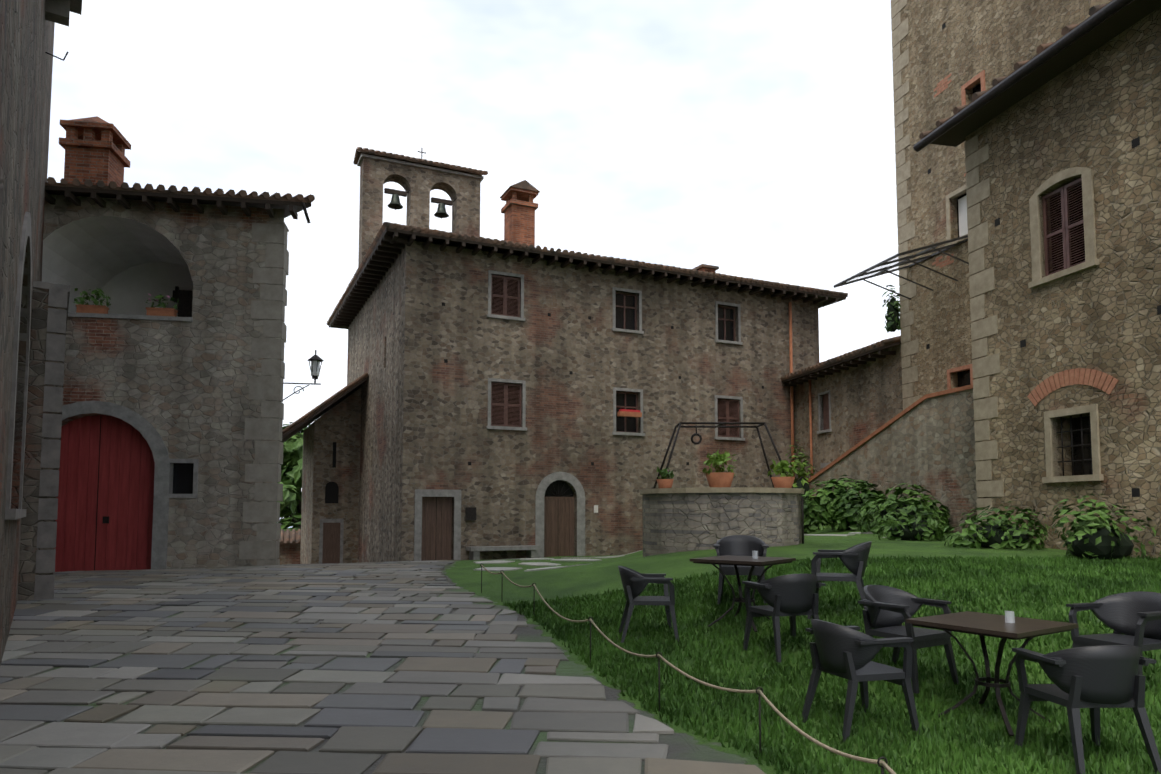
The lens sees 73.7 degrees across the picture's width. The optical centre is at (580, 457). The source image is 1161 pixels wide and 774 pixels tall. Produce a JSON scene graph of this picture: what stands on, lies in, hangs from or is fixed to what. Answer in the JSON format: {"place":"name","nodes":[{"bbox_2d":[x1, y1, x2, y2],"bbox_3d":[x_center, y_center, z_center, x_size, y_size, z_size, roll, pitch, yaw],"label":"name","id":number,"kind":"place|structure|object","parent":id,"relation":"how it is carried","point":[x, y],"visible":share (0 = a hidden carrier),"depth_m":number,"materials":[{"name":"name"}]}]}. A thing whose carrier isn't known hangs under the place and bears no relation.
{"place":"outdoors","nodes":[
{"label":"outdoors","id":0,"kind":"place"},
{"bbox_2d":[76,304,177,316],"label":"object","id":1,"kind":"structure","parent":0,"point":[104,309],"depth_m":16.94,"materials":[{"name":"brown ceramic"}]},
{"bbox_2d":[94,203,323,570],"bbox_3d":[-8.668,-1.117,17.343,5.282,8.963,3.409,-2,-4,22],"label":"ironwork","id":2,"kind":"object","parent":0,"point":[184,297],"depth_m":17.06,"materials":[{"name":"black metal"}]},
{"bbox_2d":[311,360,319,375],"bbox_3d":[-6.043,-2.023,17.641,0.187,0.341,0.162,1,-4,-10],"label":"lantern glass","id":3,"kind":"object","parent":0,"point":[315,368],"visible":0.8,"depth_m":17.57,"materials":[{"name":"glass"}]},
{"bbox_2d":[315,388,360,422],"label":"wall","id":4,"kind":"structure","parent":0,"point":[348,409],"depth_m":30.70,"materials":[{"name":"stone"}]},
{"bbox_2d":[388,194,448,217],"bbox_3d":[-6.348,-9.904,30.382,2.420,0.530,0.585,2,-4,-25],"label":"bronze bell","id":5,"kind":"object","parent":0,"point":[395,201],"visible":0.98,"depth_m":30.25,"materials":[{"name":"metal"}]},
{"bbox_2d":[394,148,456,218],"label":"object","id":6,"kind":"object","parent":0,"point":[421,152],"visible":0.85,"depth_m":30.63,"materials":[{"name":"black metal"}]},
{"bbox_2d":[47,0,900,527],"label":"sky","id":7,"kind":"structure","parent":0,"point":[755,139],"materials":[{"name":"white"}]},
{"bbox_2d":[0,526,1160,773],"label":"ground","id":8,"kind":"structure","parent":0,"point":[590,578],"depth_m":8.18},
{"bbox_2d":[0,0,54,665],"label":"wall","id":9,"kind":"structure","parent":8,"relation":"on","point":[26,41],"depth_m":7.24,"materials":[{"name":"grey stone"}]},
{"bbox_2d":[5,0,81,519],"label":"wall","id":10,"kind":"structure","parent":9,"relation":"attached to","point":[58,11],"depth_m":9.62,"materials":[{"name":"grey stone"}]},
{"bbox_2d":[45,52,68,60],"bbox_3d":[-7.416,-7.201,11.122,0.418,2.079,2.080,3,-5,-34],"label":"metal hook","id":11,"kind":"object","parent":9,"relation":"attached to","point":[58,57],"visible":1,"depth_m":11.89,"materials":[{"name":"black metal"}]},
{"bbox_2d":[17,287,64,600],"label":"wall","id":12,"kind":"structure","parent":8,"relation":"on","point":[32,469],"depth_m":11.61,"materials":[{"name":"stone"}]},
{"bbox_2d":[33,280,69,599],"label":"stone pillar","id":13,"kind":"structure","parent":12,"relation":"attached to","point":[59,295],"depth_m":11.71,"materials":[{"name":"grey stone"}]},
{"bbox_2d":[42,194,283,568],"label":"building wall","id":14,"kind":"structure","parent":8,"relation":"on","point":[182,387],"depth_m":17.04,"materials":[{"name":"grey stone"}]},
{"bbox_2d":[54,415,154,571],"bbox_3d":[-10.468,1.177,16.776,2.472,4.210,0.050,1,-4,-10],"label":"arched door","id":15,"kind":"structure","parent":14,"relation":"in","point":[126,464],"depth_m":16.80,"materials":[{"name":"red wood"}]},
{"bbox_2d":[62,312,198,568],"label":"trim","id":16,"kind":"structure","parent":14,"relation":"attached to","point":[163,475],"depth_m":16.68,"materials":[{"name":"grey stone"}]},
{"bbox_2d":[45,185,310,218],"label":"roof eaves","id":17,"kind":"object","parent":14,"relation":"attached to","point":[292,208],"visible":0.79,"depth_m":16.84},
{"bbox_2d":[45,177,314,202],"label":"building roof","id":18,"kind":"structure","parent":17,"relation":"on","point":[172,189],"depth_m":16.65,"materials":[{"name":"brown tile"}]},
{"bbox_2d":[59,116,130,186],"bbox_3d":[-11.824,-7.021,18.852,1.150,2.650,1.100,1,-4,-10],"label":"chimney","id":19,"kind":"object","parent":18,"relation":"on","point":[95,147],"visible":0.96,"depth_m":18.44,"materials":[{"name":"orange brick"}]},
{"bbox_2d":[239,221,288,565],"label":"corner quoins","id":20,"kind":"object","parent":8,"relation":"on","point":[268,387],"visible":0.79,"depth_m":17.23,"materials":[{"name":"grey stone"}]},
{"bbox_2d":[276,511,300,530],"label":"bush","id":21,"kind":"object","parent":8,"relation":"on","point":[284,526],"visible":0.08,"depth_m":38.10,"materials":[{"name":"green plant"}]},
{"bbox_2d":[277,544,300,564],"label":"wall","id":22,"kind":"structure","parent":8,"relation":"on","point":[289,553],"depth_m":35.02,"materials":[{"name":"brick"}]},
{"bbox_2d":[278,529,300,543],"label":"roof tiles","id":23,"kind":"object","parent":22,"relation":"on","point":[288,536],"depth_m":35.21,"materials":[{"name":"ceramic"}]},
{"bbox_2d":[277,424,310,527],"bbox_3d":[-15.062,3.012,41.265,6.708,9.904,8.341,0,-4,-1],"label":"tree","id":24,"kind":"object","parent":8,"relation":"on","point":[291,472],"depth_m":39.39,"materials":[{"name":"green plant"}]},
{"bbox_2d":[300,421,360,563],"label":"annex wall","id":25,"kind":"structure","parent":8,"relation":"on","point":[319,472],"depth_m":30.46,"materials":[{"name":"stone"}]},
{"bbox_2d":[322,523,340,563],"bbox_3d":[-9.691,3.718,30.090,0.650,2.350,0.030,2,-4,-25],"label":"door","id":26,"kind":"structure","parent":25,"relation":"in","point":[331,542],"depth_m":30.10,"materials":[{"name":"brown wood"}]},
{"bbox_2d":[319,519,343,563],"bbox_3d":[-9.689,3.643,30.091,0.890,2.500,0.040,2,-4,-25],"label":"door frame","id":27,"kind":"object","parent":25,"relation":"attached to","point":[322,521],"visible":0.76,"depth_m":30.13,"materials":[{"name":"grey stone"}]},
{"bbox_2d":[325,442,338,502],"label":"windows","id":28,"kind":"structure","parent":25,"relation":"in","point":[331,491],"depth_m":30.26,"materials":[{"name":"black glass"}]},
{"bbox_2d":[0,560,765,773],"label":"flagstone paving","id":29,"kind":"structure","parent":8,"relation":"on","point":[370,710],"depth_m":6.90,"materials":[{"name":"grey stone"}]},
{"bbox_2d":[347,241,818,561],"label":"building wall","id":30,"kind":"structure","parent":8,"relation":"on","point":[424,415],"depth_m":26.18,"materials":[{"name":"brown brick"}]},
{"bbox_2d":[280,372,368,442],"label":"annex roof","id":31,"kind":"structure","parent":30,"relation":"attached to","point":[323,404],"depth_m":28.67,"materials":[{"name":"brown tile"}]},
{"bbox_2d":[358,158,479,265],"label":"bell gable","id":32,"kind":"structure","parent":30,"relation":"on","point":[420,184],"depth_m":30.09,"materials":[{"name":"brown stone"}]},
{"bbox_2d":[384,188,451,205],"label":"beams","id":33,"kind":"structure","parent":32,"relation":"attached to","point":[404,194],"depth_m":30.13,"materials":[{"name":"brown wood"}]},
{"bbox_2d":[357,153,483,182],"bbox_3d":[-6.279,-11.308,30.592,4.800,0.100,0.950,2,-4,-25],"label":"bell gable stone","id":34,"kind":"object","parent":32,"relation":"on","point":[362,156],"visible":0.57,"depth_m":30.06,"materials":[{"name":"grey stone"}]},
{"bbox_2d":[353,147,487,175],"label":"roof tiles","id":35,"kind":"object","parent":34,"relation":"on","point":[360,150],"depth_m":30.06,"materials":[{"name":"brown tile"}]},
{"bbox_2d":[414,270,744,560],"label":"door frames","id":36,"kind":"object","parent":30,"relation":"attached to","point":[536,550],"visible":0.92,"depth_m":25.28,"materials":[{"name":"grey stone"}]},
{"bbox_2d":[326,222,847,325],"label":"building roof","id":37,"kind":"structure","parent":30,"relation":"on","point":[385,225],"depth_m":26.20,"materials":[{"name":"brown tile"}]},
{"bbox_2d":[329,228,845,328],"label":"roof eaves","id":38,"kind":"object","parent":30,"relation":"attached to","point":[386,250],"visible":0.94,"depth_m":27.00,"materials":[{"name":"brown wood"}]},
{"bbox_2d":[501,187,715,284],"bbox_3d":[1.197,-8.307,30.501,8.623,3.200,1.218,1,-4,-18],"label":"chimney","id":39,"kind":"object","parent":30,"relation":"on","point":[519,208],"visible":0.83,"depth_m":29.01,"materials":[{"name":"orange brick"}]},
{"bbox_2d":[500,180,718,269],"bbox_3d":[1.232,-8.956,30.529,8.797,2.600,1.336,1,-4,-18],"label":"chimney cap","id":40,"kind":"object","parent":39,"relation":"on","point":[525,184],"depth_m":29.02,"materials":[{"name":"brown tile"}]},
{"bbox_2d":[491,275,739,437],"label":"window shutters","id":41,"kind":"object","parent":30,"relation":"attached to","point":[506,404],"visible":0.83,"depth_m":25.34,"materials":[{"name":"brown wood"}]},
{"bbox_2d":[619,409,639,411],"bbox_3d":[1.704,-1.603,26.800,0.750,0.080,0.160,2,-4,-25],"label":"flower box","id":42,"kind":"object","parent":30,"relation":"on","point":[627,410],"visible":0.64,"depth_m":26.70,"materials":[{"name":"red plant"}]},
{"bbox_2d":[617,302,794,476],"bbox_3d":[4.766,-1.297,28.205,7.602,9.700,0.200,2,-4,-25],"label":"drainpipe","id":43,"kind":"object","parent":30,"relation":"attached to","point":[629,414],"visible":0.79,"depth_m":29.81,"materials":[{"name":"orange metal"}]},
{"bbox_2d":[618,566,678,642],"bbox_3d":[0.738,1.613,8.619,0.641,0.800,0.650,0,-4,-1],"label":"chair","id":44,"kind":"object","parent":8,"relation":"on","point":[634,583],"visible":0.96,"depth_m":8.39,"materials":[{"name":"plastic"}]},
{"bbox_2d":[473,532,884,571],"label":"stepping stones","id":45,"kind":"object","parent":8,"relation":"on","point":[498,561],"visible":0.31,"depth_m":17.93,"materials":[{"name":"grey stone"}]},
{"bbox_2d":[480,563,887,773],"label":"fence posts","id":46,"kind":"object","parent":8,"relation":"on","point":[878,760],"visible":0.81,"depth_m":6.14,"materials":[{"name":"black metal"}]},
{"bbox_2d":[481,565,895,773],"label":"rope","id":47,"kind":"object","parent":46,"relation":"hanging from","point":[833,750],"visible":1,"depth_m":5.24,"materials":[{"name":"fabric"}]},
{"bbox_2d":[642,493,801,556],"bbox_3d":[2.689,1.959,14.792,2.944,2.500,2.944,0,-4,-1],"label":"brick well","id":48,"kind":"object","parent":8,"relation":"on","point":[678,522],"visible":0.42,"depth_m":13.56,"materials":[{"name":"grey stone"}]},
{"bbox_2d":[639,487,803,494],"bbox_3d":[2.689,0.667,14.880,3.062,0.090,3.062,0,-4,-1],"label":"stone well","id":49,"kind":"object","parent":48,"relation":"on","point":[724,490],"visible":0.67,"depth_m":13.50,"materials":[{"name":"grey stone"}]},
{"bbox_2d":[656,472,794,487],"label":"flower pots","id":50,"kind":"object","parent":49,"relation":"on","point":[719,479],"visible":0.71,"depth_m":13.76,"materials":[{"name":"orange ceramic"}]},
{"bbox_2d":[653,422,803,543],"bbox_3d":[2.825,0.533,14.884,2.754,2.359,1.294,0,-4,-1],"label":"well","id":51,"kind":"object","parent":8,"relation":"on","point":[678,426],"visible":0.88,"depth_m":14.86,"materials":[{"name":"black metal"}]},
{"bbox_2d":[656,466,673,478],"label":"potted plant","id":52,"kind":"object","parent":51,"relation":"on","point":[664,473],"visible":0.83,"depth_m":14.14,"materials":[{"name":"green plant"}]},
{"bbox_2d":[702,449,798,476],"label":"potted plants","id":53,"kind":"object","parent":51,"relation":"on","point":[781,467],"visible":0.92,"depth_m":13.77,"materials":[{"name":"green plant"}]},
{"bbox_2d":[714,535,768,603],"bbox_3d":[1.977,1.369,9.527,0.650,0.800,0.641,-1,-4,10],"label":"chair","id":54,"kind":"object","parent":8,"relation":"on","point":[741,545],"visible":0.69,"depth_m":9.69,"materials":[{"name":"plastic"}]},
{"bbox_2d":[693,561,791,631],"bbox_3d":[1.789,1.497,8.493,0.790,0.711,0.790,-3,-5,39],"label":"iron table","id":55,"kind":"object","parent":8,"relation":"on","point":[740,599],"visible":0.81,"depth_m":8.46,"materials":[{"name":"black metal"}]},
{"bbox_2d":[690,555,795,564],"bbox_3d":[1.789,1.127,8.519,0.850,0.030,0.850,-3,-5,39],"label":"tabletop","id":56,"kind":"object","parent":55,"relation":"attached to","point":[733,559],"visible":1,"depth_m":8.32,"materials":[{"name":"brown wood"}]},
{"bbox_2d":[752,551,757,558],"bbox_3d":[1.914,1.067,8.486,0.061,0.084,0.064,-3,-5,39],"label":"glass cup","id":57,"kind":"object","parent":56,"relation":"on","point":[755,554],"visible":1,"depth_m":8.47,"materials":[{"name":"clear glass"}]},
{"bbox_2d":[742,574,825,661],"bbox_3d":[1.980,1.506,7.495,0.650,0.800,0.641,1,-4,-17],"label":"chair","id":58,"kind":"object","parent":8,"relation":"on","point":[792,596],"visible":0.96,"depth_m":7.28,"materials":[{"name":"plastic"}]},
{"bbox_2d":[786,440,814,502],"bbox_3d":[7.525,0.919,26.350,1.476,3.020,1.069,0,-4,-1],"label":"ivy bush","id":59,"kind":"object","parent":8,"relation":"on","point":[802,469],"depth_m":26.26,"materials":[{"name":"green plant"}]},
{"bbox_2d":[801,494,832,533],"bbox_3d":[7.266,1.824,24.315,2.509,1.324,1.806,0,-4,-1],"label":"bush","id":60,"kind":"object","parent":8,"relation":"on","point":[811,519],"depth_m":23.70,"materials":[{"name":"green plant"}]},
{"bbox_2d":[808,541,871,618],"bbox_3d":[2.762,1.289,8.215,0.641,0.800,0.650,-2,-4,22],"label":"chair","id":61,"kind":"object","parent":8,"relation":"on","point":[854,559],"visible":0.88,"depth_m":7.99,"materials":[{"name":"plastic"}]},
{"bbox_2d":[805,475,886,531],"bbox_3d":[7.717,1.307,21.793,2.770,1.682,1.900,0,-4,-1],"label":"bush","id":62,"kind":"object","parent":8,"relation":"on","point":[827,503],"depth_m":21.55,"materials":[{"name":"green plant"}]},
{"bbox_2d":[794,344,902,478],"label":"wing wall","id":63,"kind":"structure","parent":8,"relation":"on","point":[866,399],"depth_m":26.30,"materials":[{"name":"stone"}]},
{"bbox_2d":[817,390,831,467],"bbox_3d":[8.847,-1.007,27.528,0.205,2.730,1.370,1,-4,-12],"label":"window frame","id":64,"kind":"object","parent":63,"relation":"attached to","point":[820,431],"visible":0.54,"depth_m":27.85,"materials":[{"name":"grey stone"}]},
{"bbox_2d":[823,394,828,429],"bbox_3d":[8.915,-1.623,27.831,0.040,1.300,0.650,1,-4,-13],"label":"wing shutter","id":65,"kind":"object","parent":63,"relation":"attached to","point":[825,412],"visible":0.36,"depth_m":27.97,"materials":[{"name":"brown wood"}]},
{"bbox_2d":[780,336,900,380],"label":"wing roof","id":66,"kind":"structure","parent":63,"relation":"on","point":[851,354],"depth_m":25.37,"materials":[{"name":"brown tile"}]},
{"bbox_2d":[781,341,901,386],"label":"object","id":67,"kind":"object","parent":63,"relation":"attached to","point":[845,365],"visible":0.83,"depth_m":25.99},
{"bbox_2d":[802,619,919,741],"bbox_3d":[2.034,1.596,5.728,0.641,0.800,0.650,1,-4,-18],"label":"chair","id":68,"kind":"object","parent":8,"relation":"on","point":[849,653],"visible":0.92,"depth_m":5.54,"materials":[{"name":"plastic"}]},
{"bbox_2d":[809,389,977,532],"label":"stair wall","id":69,"kind":"structure","parent":8,"relation":"on","point":[928,444],"depth_m":20.11,"materials":[{"name":"grey stone"}]},
{"bbox_2d":[807,380,972,482],"bbox_3d":[9.293,-0.660,22.100,1.370,5.600,13.250,1,-4,-12],"label":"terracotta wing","id":70,"kind":"object","parent":69,"relation":"on","point":[886,425],"visible":0.3,"depth_m":22.77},
{"bbox_2d":[854,483,951,533],"bbox_3d":[8.163,1.357,19.640,2.297,1.389,1.763,-2,-4,26],"label":"bush","id":71,"kind":"object","parent":8,"relation":"on","point":[911,493],"depth_m":19.36,"materials":[{"name":"green plant"}]},
{"bbox_2d":[858,585,958,693],"bbox_3d":[2.778,1.528,6.669,0.650,0.800,0.641,2,-5,-32],"label":"chair","id":72,"kind":"object","parent":8,"relation":"on","point":[888,612],"visible":0.94,"depth_m":6.64,"materials":[{"name":"plastic"}]},
{"bbox_2d":[869,498,948,540],"bbox_3d":[6.588,1.262,15.470,1.592,0.898,1.297,0,-4,-1],"label":"bush","id":73,"kind":"object","parent":8,"relation":"on","point":[937,523],"depth_m":15.27,"materials":[{"name":"green plant"}]},
{"bbox_2d":[891,0,967,409],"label":"corner quoins","id":74,"kind":"object","parent":8,"relation":"on","point":[900,32],"visible":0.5,"depth_m":23.27,"materials":[{"name":"beige stone"}]},
{"bbox_2d":[881,285,900,331],"bbox_3d":[9.543,-4.537,23.666,0.641,1.476,0.682,0,-4,-1],"label":"tower ivy bush","id":75,"kind":"object","parent":74,"relation":"attached to","point":[888,327],"depth_m":23.51,"materials":[{"name":"green plant"}]},
{"bbox_2d":[912,624,1071,735],"bbox_3d":[3.111,1.630,5.849,0.790,0.711,0.790,3,-5,-33],"label":"iron table","id":76,"kind":"object","parent":8,"relation":"on","point":[988,679],"visible":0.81,"depth_m":5.80,"materials":[{"name":"black metal"}]},
{"bbox_2d":[906,611,1078,637],"bbox_3d":[3.111,1.260,5.874,0.850,0.030,0.850,3,-5,-33],"label":"tabletop","id":77,"kind":"object","parent":76,"relation":"attached to","point":[991,624],"visible":1,"depth_m":5.76,"materials":[{"name":"brown wood"}]},
{"bbox_2d":[1005,611,1014,622],"bbox_3d":[3.218,1.197,5.805,0.064,0.084,0.061,3,-5,-33],"label":"glass cup","id":78,"kind":"object","parent":77,"relation":"on","point":[1010,615],"visible":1,"depth_m":5.79,"materials":[{"name":"clear glass"}]},
{"bbox_2d":[944,501,1053,549],"bbox_3d":[7.128,1.194,13.427,1.709,0.865,1.440,0,-4,-1],"label":"bush","id":79,"kind":"object","parent":8,"relation":"on","point":[966,541],"depth_m":13.13,"materials":[{"name":"green plant"}]},
{"bbox_2d":[893,0,1111,398],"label":"tower wall","id":80,"kind":"structure","parent":8,"relation":"on","point":[993,39],"depth_m":21.47,"materials":[{"name":"stone"}]},
{"bbox_2d":[932,70,985,389],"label":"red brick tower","id":81,"kind":"structure","parent":80,"relation":"attached to","point":[975,80],"depth_m":20.83,"materials":[{"name":"brown brick"}]},
{"bbox_2d":[966,7,1160,558],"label":"wing wall","id":82,"kind":"structure","parent":8,"relation":"on","point":[1098,110],"depth_m":12.48,"materials":[{"name":"stone"}]},
{"bbox_2d":[919,0,1112,138],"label":"wing roof","id":83,"kind":"structure","parent":82,"relation":"on","point":[1043,47],"depth_m":13.24,"materials":[{"name":"brown tile"}]},
{"bbox_2d":[965,135,1103,526],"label":"trim","id":84,"kind":"structure","parent":82,"relation":"attached to","point":[982,282],"depth_m":14.54,"materials":[{"name":"beige stone"}]},
{"bbox_2d":[913,0,1160,496],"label":"window frames","id":85,"kind":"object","parent":82,"relation":"attached to","point":[1078,31],"depth_m":13.00,"materials":[{"name":"brown wood"}]},
{"bbox_2d":[930,0,1160,146],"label":"roof eave","id":86,"kind":"object","parent":82,"relation":"attached to","point":[1127,16],"visible":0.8,"depth_m":12.91,"materials":[{"name":"brown wood"}]},
{"bbox_2d":[1042,177,1084,275],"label":"window shutters","id":87,"kind":"object","parent":82,"relation":"attached to","point":[1066,227],"visible":0.73,"depth_m":13.04,"materials":[{"name":"brown wood"}]},
{"bbox_2d":[1027,368,1118,406],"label":"brick arch","id":88,"kind":"structure","parent":82,"relation":"attached to","point":[1108,387],"depth_m":12.72,"materials":[{"name":"brown brick"}]},
{"bbox_2d":[1012,645,1160,773],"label":"chair","id":89,"kind":"object","parent":8,"relation":"on","point":[1094,679],"visible":0.96,"depth_m":4.79,"materials":[{"name":"plastic"}]},
{"bbox_2d":[1051,494,1156,559],"bbox_3d":[7.619,1.053,11.393,1.529,1.026,1.032,2,-4,-25],"label":"bush","id":90,"kind":"object","parent":8,"relation":"on","point":[1082,525],"depth_m":11.09,"materials":[{"name":"green plant"}]},
{"bbox_2d":[1066,591,1160,674],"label":"chair","id":91,"kind":"object","parent":8,"relation":"on","point":[1134,618],"visible":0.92,"depth_m":6.37,"materials":[{"name":"plastic"}]},
{"bbox_2d":[421,277,763,560],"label":"doors","id":92,"kind":"structure","parent":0,"point":[558,528],"depth_m":25.69,"materials":[{"name":"brown wood"}]},
{"bbox_2d":[503,553,1160,773],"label":"grass","id":93,"kind":"structure","parent":0,"point":[1068,577],"depth_m":7.04,"materials":[{"name":"green plant"}]},
{"bbox_2d":[831,22,980,386],"bbox_3d":[9.402,-8.760,19.356,2.840,13.876,7.470,0,-3,-13],"label":"frame","id":94,"kind":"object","parent":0,"point":[906,260],"depth_m":21.10,"materials":[{"name":"black metal"}]}
]}

